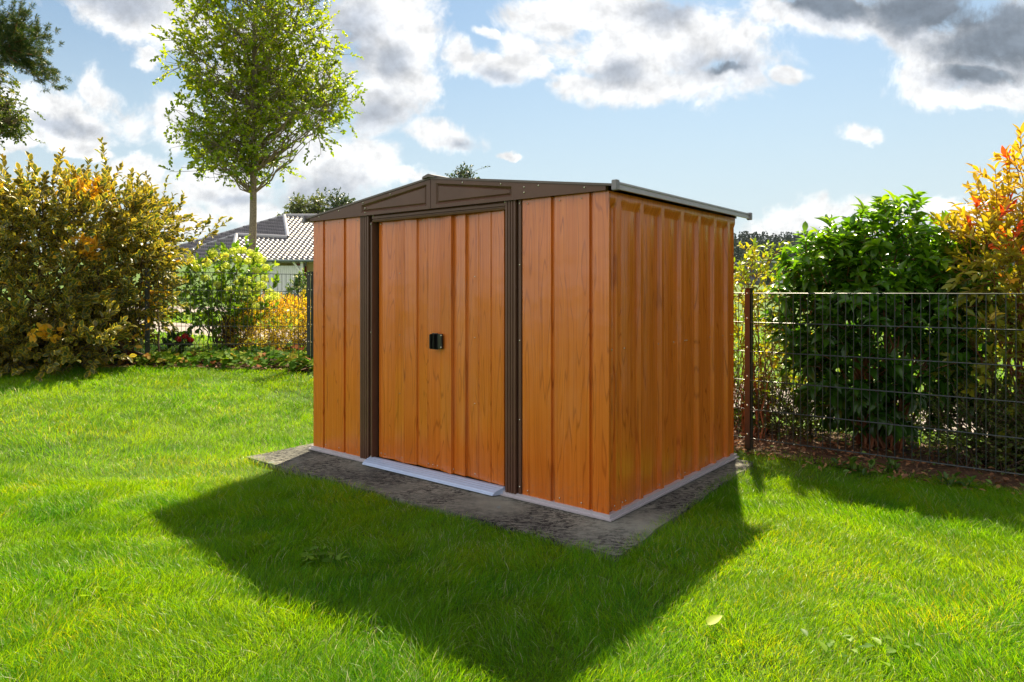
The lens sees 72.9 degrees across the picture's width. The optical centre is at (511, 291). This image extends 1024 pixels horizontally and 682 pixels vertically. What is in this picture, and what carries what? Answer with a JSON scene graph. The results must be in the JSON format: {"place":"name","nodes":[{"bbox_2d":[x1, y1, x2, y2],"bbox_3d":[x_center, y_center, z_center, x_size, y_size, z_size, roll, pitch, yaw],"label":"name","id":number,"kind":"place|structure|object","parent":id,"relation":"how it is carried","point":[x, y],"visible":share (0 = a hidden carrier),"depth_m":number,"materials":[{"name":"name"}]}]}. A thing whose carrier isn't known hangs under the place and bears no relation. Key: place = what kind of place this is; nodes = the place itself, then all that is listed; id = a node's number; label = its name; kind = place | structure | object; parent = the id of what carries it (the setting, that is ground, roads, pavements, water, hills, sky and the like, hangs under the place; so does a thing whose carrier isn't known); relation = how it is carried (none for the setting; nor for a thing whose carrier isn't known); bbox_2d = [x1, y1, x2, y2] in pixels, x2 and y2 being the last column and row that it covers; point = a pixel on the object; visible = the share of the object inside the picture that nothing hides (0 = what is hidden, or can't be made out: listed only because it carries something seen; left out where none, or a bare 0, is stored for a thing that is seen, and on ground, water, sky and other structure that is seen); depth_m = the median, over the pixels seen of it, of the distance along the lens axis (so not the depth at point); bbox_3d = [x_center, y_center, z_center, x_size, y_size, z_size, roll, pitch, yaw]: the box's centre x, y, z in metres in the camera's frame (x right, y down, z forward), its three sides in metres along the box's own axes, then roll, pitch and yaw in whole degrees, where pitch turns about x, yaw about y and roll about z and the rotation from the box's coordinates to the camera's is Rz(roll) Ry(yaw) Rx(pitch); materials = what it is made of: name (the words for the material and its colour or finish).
{"place":"outdoors","nodes":[
{"label":"outdoors","id":0,"kind":"place"},
{"bbox_2d":[34,306,305,312],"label":"road","id":1,"kind":"structure","parent":0,"point":[179,309],"depth_m":27.08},
{"bbox_2d":[40,356,308,370],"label":"garden soil","id":2,"kind":"structure","parent":0,"point":[218,364],"depth_m":8.34,"materials":[{"name":"brown soil"}]},
{"bbox_2d":[0,137,232,381],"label":"hedge shrub","id":3,"kind":"object","parent":2,"relation":"on","point":[127,234],"visible":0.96,"depth_m":7.69,"materials":[{"name":"yellow plant"}]},
{"bbox_2d":[13,343,312,369],"bbox_3d":[-5.500,0.810,8.150,7.071,0.387,1.131,0,0,-13],"label":"ground cover","id":4,"kind":"object","parent":2,"relation":"on","point":[255,356],"visible":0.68,"depth_m":8.34,"materials":[{"name":"green plant"}]},
{"bbox_2d":[29,268,310,365],"bbox_3d":[-7.070,0.387,7.623,9.360,1.340,0.098,0,0,-13],"label":"wire fence","id":5,"kind":"object","parent":2,"relation":"on","point":[147,344],"visible":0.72,"depth_m":8.41,"materials":[{"name":"grey metal"}]},
{"bbox_2d":[155,331,193,352],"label":"flowering plant","id":6,"kind":"object","parent":2,"relation":"on","point":[185,336],"visible":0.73,"depth_m":8.98,"materials":[{"name":"green plant"}]},
{"bbox_2d":[168,234,280,349],"bbox_3d":[-4.035,0.070,9.729,1.785,1.754,1.160,0,0,0],"label":"hydrangea","id":7,"kind":"object","parent":2,"relation":"on","point":[256,261],"visible":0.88,"depth_m":9.50,"materials":[{"name":"green plant"}]},
{"bbox_2d":[281,289,306,350],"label":"young shrub","id":8,"kind":"object","parent":2,"relation":"on","point":[291,300],"visible":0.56,"depth_m":9.28,"materials":[{"name":"yellow plant"}]},
{"bbox_2d":[0,255,1023,681],"bbox_3d":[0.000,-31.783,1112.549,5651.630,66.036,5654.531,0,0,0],"label":"ground","id":9,"kind":"structure","parent":0,"point":[264,469],"depth_m":3.05,"materials":[{"name":"green plant"}]},
{"bbox_2d":[0,21,45,150],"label":"birch tree","id":10,"kind":"object","parent":9,"relation":"on","point":[10,126],"visible":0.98,"depth_m":13.50,"materials":[{"name":"green plant"}]},
{"bbox_2d":[0,0,72,93],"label":"pine tree","id":11,"kind":"object","parent":9,"relation":"on","point":[18,48],"visible":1,"depth_m":11.94,"materials":[{"name":"green plant"}]},
{"bbox_2d":[45,576,131,603],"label":"lawn weed","id":12,"kind":"object","parent":9,"relation":"on","point":[48,601],"visible":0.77,"depth_m":2.75,"materials":[{"name":"green plant"}]},
{"bbox_2d":[117,214,314,300],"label":"house","id":13,"kind":"structure","parent":9,"relation":"on","point":[285,241],"depth_m":41.81,"materials":[{"name":"grey tile"}]},
{"bbox_2d":[296,264,306,282],"bbox_3d":[-12.187,-0.845,39.935,0.650,1.450,0.110,0,0,0],"label":"window","id":14,"kind":"structure","parent":13,"relation":"in","point":[305,269],"depth_m":39.90,"materials":[{"name":"grey"}]},
{"bbox_2d":[210,292,306,351],"bbox_3d":[-3.191,0.490,9.881,2.057,1.033,1.314,0,0,0],"label":"golden spirea","id":15,"kind":"object","parent":9,"relation":"on","point":[281,319],"visible":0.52,"depth_m":9.66,"materials":[{"name":"yellow plant"}]},
{"bbox_2d":[149,0,368,333],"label":"pear tree","id":16,"kind":"object","parent":9,"relation":"on","point":[267,107],"visible":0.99,"depth_m":13.31,"materials":[{"name":"green plant"}]},
{"bbox_2d":[275,192,313,216],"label":"tree","id":17,"kind":"object","parent":9,"relation":"on","point":[293,208],"visible":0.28,"depth_m":61.40,"materials":[{"name":"green plant"}]},
{"bbox_2d":[282,267,308,303],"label":"flowering bush","id":18,"kind":"object","parent":9,"relation":"on","point":[302,285],"visible":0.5,"depth_m":28.75,"materials":[{"name":"green plant"}]},
{"bbox_2d":[280,546,346,563],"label":"lawn weed","id":19,"kind":"object","parent":9,"relation":"on","point":[338,557],"visible":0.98,"depth_m":3.08,"materials":[{"name":"green plant"}]},
{"bbox_2d":[299,188,330,213],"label":"tree","id":20,"kind":"object","parent":9,"relation":"on","point":[317,205],"visible":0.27,"depth_m":61.48,"materials":[{"name":"green plant"}]},
{"bbox_2d":[318,186,355,212],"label":"tree","id":21,"kind":"object","parent":9,"relation":"on","point":[343,200],"visible":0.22,"depth_m":61.44,"materials":[{"name":"green plant"}]},
{"bbox_2d":[445,162,489,178],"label":"tree","id":22,"kind":"object","parent":9,"relation":"on","point":[462,172],"visible":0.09,"depth_m":62.08,"materials":[{"name":"green plant"}]},
{"bbox_2d":[247,443,752,561],"bbox_3d":[-0.043,1.241,4.877,3.032,0.118,2.199,0,0,38],"label":"concrete pad","id":23,"kind":"object","parent":9,"relation":"on","point":[500,511],"visible":0.2,"depth_m":3.88,"materials":[{"name":"grey concrete"}]},
{"bbox_2d":[302,174,751,521],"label":"garden shed","id":24,"kind":"structure","parent":23,"relation":"on","point":[565,346],"depth_m":4.18,"materials":[{"name":"brown wood"}]},
{"bbox_2d":[379,217,439,469],"bbox_3d":[-0.697,0.330,4.561,0.585,1.610,0.082,0,0,39],"label":"door","id":25,"kind":"structure","parent":24,"relation":"in","point":[409,300],"depth_m":4.56,"materials":[{"name":"brown wood"}]},
{"bbox_2d":[437,210,504,485],"bbox_3d":[-0.238,0.330,4.208,0.572,1.610,0.051,0,0,39],"label":"door","id":26,"kind":"structure","parent":24,"relation":"in","point":[472,370],"depth_m":4.22,"materials":[{"name":"brown wood"}]},
{"bbox_2d":[701,615,721,627],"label":"fallen leaf","id":27,"kind":"object","parent":9,"relation":"on","point":[712,619],"visible":1,"depth_m":2.45,"materials":[{"name":"yellow plant"}]},
{"bbox_2d":[735,261,776,284],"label":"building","id":28,"kind":"structure","parent":9,"relation":"on","point":[757,282],"depth_m":215.00,"materials":[{"name":"grey"}]},
{"bbox_2d":[831,456,864,473],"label":"weed","id":29,"kind":"object","parent":9,"relation":"on","point":[852,464],"visible":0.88,"depth_m":4.64,"materials":[{"name":"green plant"}]},
{"bbox_2d":[800,625,920,665],"bbox_3d":[1.159,1.175,2.326,0.349,0.021,0.262,0,0,38],"label":"lawn weed","id":30,"kind":"object","parent":9,"relation":"on","point":[889,649],"visible":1,"depth_m":2.32,"materials":[{"name":"green plant"}]},
{"bbox_2d":[850,458,878,478],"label":"weed","id":31,"kind":"object","parent":9,"relation":"on","point":[871,464],"visible":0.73,"depth_m":4.51,"materials":[{"name":"green plant"}]},
{"bbox_2d":[734,230,1023,278],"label":"woodland","id":32,"kind":"object","parent":9,"relation":"on","point":[739,252],"visible":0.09,"depth_m":399.55,"materials":[{"name":"green plant"}]},
{"bbox_2d":[936,470,977,488],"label":"weed","id":33,"kind":"object","parent":9,"relation":"on","point":[969,479],"visible":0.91,"depth_m":4.24,"materials":[{"name":"green plant"}]},
{"bbox_2d":[0,0,1023,251],"label":"sky","id":34,"kind":"structure","parent":0,"point":[785,113],"materials":[{"name":"blue"}]},
{"bbox_2d":[33,311,1023,450],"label":"meadow grass","id":35,"kind":"structure","parent":0,"point":[205,342],"depth_m":11.68,"materials":[{"name":"green plant"}]},
{"bbox_2d":[309,367,1023,491],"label":"soil","id":36,"kind":"structure","parent":0,"point":[951,470],"depth_m":5.05,"materials":[{"name":"brown soil"}]},
{"bbox_2d":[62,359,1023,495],"bbox_3d":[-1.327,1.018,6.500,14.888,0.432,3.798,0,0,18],"label":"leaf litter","id":37,"kind":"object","parent":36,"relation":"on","point":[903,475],"visible":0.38,"depth_m":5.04,"materials":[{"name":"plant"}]},
{"bbox_2d":[309,271,1023,475],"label":"wire fence","id":38,"kind":"object","parent":36,"relation":"on","point":[748,379],"visible":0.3,"depth_m":4.68,"materials":[{"name":"grey metal"}]},
{"bbox_2d":[734,353,785,431],"bbox_3d":[2.033,0.879,6.201,0.790,0.761,0.811,0,0,0],"label":"shrub","id":39,"kind":"object","parent":36,"relation":"on","point":[736,409],"visible":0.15,"depth_m":6.05,"materials":[{"name":"green plant"}]},
{"bbox_2d":[734,237,817,440],"bbox_3d":[2.261,0.376,5.973,1.411,1.687,0.988,0,0,-17],"label":"lime shrub","id":40,"kind":"object","parent":36,"relation":"on","point":[770,345],"visible":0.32,"depth_m":5.83,"materials":[{"name":"green plant"}]},
{"bbox_2d":[734,359,847,441],"bbox_3d":[2.327,0.927,5.845,0.962,0.768,0.896,0,0,0],"label":"shrub","id":41,"kind":"object","parent":36,"relation":"on","point":[782,401],"visible":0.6,"depth_m":5.75,"materials":[{"name":"green plant"}]},
{"bbox_2d":[823,391,935,439],"bbox_3d":[3.124,1.002,5.856,1.012,0.482,0.798,0,0,0],"label":"shrub","id":42,"kind":"object","parent":36,"relation":"on","point":[918,419],"visible":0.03,"depth_m":5.70,"materials":[{"name":"green plant"}]},
{"bbox_2d":[755,185,1014,452],"bbox_3d":[2.853,0.205,5.367,1.837,2.046,1.385,0,0,0],"label":"laurel shrub","id":43,"kind":"object","parent":36,"relation":"on","point":[858,260],"visible":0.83,"depth_m":5.13,"materials":[{"name":"green plant"}]},
{"bbox_2d":[876,457,905,473],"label":"weed","id":44,"kind":"object","parent":36,"relation":"on","point":[893,463],"visible":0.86,"depth_m":4.59,"materials":[{"name":"green plant"}]},
{"bbox_2d":[897,360,1023,478],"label":"shrub","id":45,"kind":"object","parent":36,"relation":"on","point":[990,447],"visible":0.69,"depth_m":4.77,"materials":[{"name":"green plant"}]},
{"bbox_2d":[922,122,1023,461],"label":"photinia shrub","id":46,"kind":"object","parent":36,"relation":"on","point":[1000,205],"visible":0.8,"depth_m":4.85,"materials":[{"name":"orange plant"}]},
{"bbox_2d":[969,372,1023,478],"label":"shrub","id":47,"kind":"object","parent":36,"relation":"on","point":[1020,442],"visible":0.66,"depth_m":4.58,"materials":[{"name":"green plant"}]},
{"bbox_2d":[762,271,775,284],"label":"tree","id":48,"kind":"object","parent":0,"point":[768,280],"visible":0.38,"depth_m":184.37,"materials":[{"name":"plant"}]}
]}

